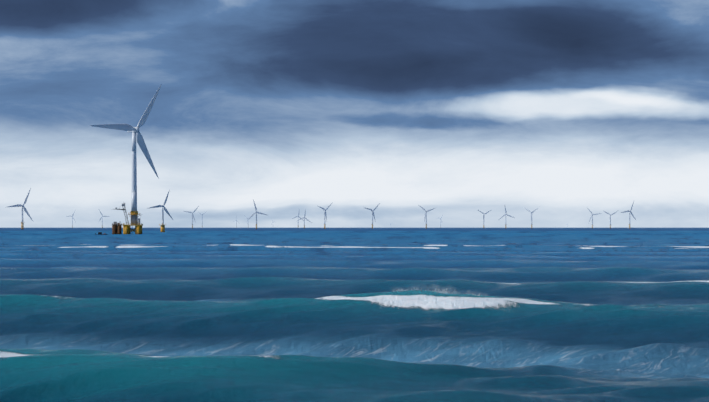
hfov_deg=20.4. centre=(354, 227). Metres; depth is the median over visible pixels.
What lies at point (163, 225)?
wind turbine
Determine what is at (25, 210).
wind turbine
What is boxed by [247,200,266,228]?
wind turbine
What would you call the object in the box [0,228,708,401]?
sea
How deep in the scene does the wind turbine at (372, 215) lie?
7672.31 m
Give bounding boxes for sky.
[0,0,708,227]
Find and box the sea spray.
[393,284,488,295]
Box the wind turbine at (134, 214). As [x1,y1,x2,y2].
[90,84,161,233]
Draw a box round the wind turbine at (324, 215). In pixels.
[322,204,330,228]
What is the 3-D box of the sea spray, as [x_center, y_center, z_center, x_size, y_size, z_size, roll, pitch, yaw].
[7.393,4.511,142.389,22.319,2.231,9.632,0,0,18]
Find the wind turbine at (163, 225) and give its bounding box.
[150,189,172,231]
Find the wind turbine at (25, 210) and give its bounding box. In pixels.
[8,188,32,229]
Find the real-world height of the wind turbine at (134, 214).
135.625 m
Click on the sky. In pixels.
(562, 110)
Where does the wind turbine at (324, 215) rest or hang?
in the sea
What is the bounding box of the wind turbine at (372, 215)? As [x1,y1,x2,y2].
[363,203,379,228]

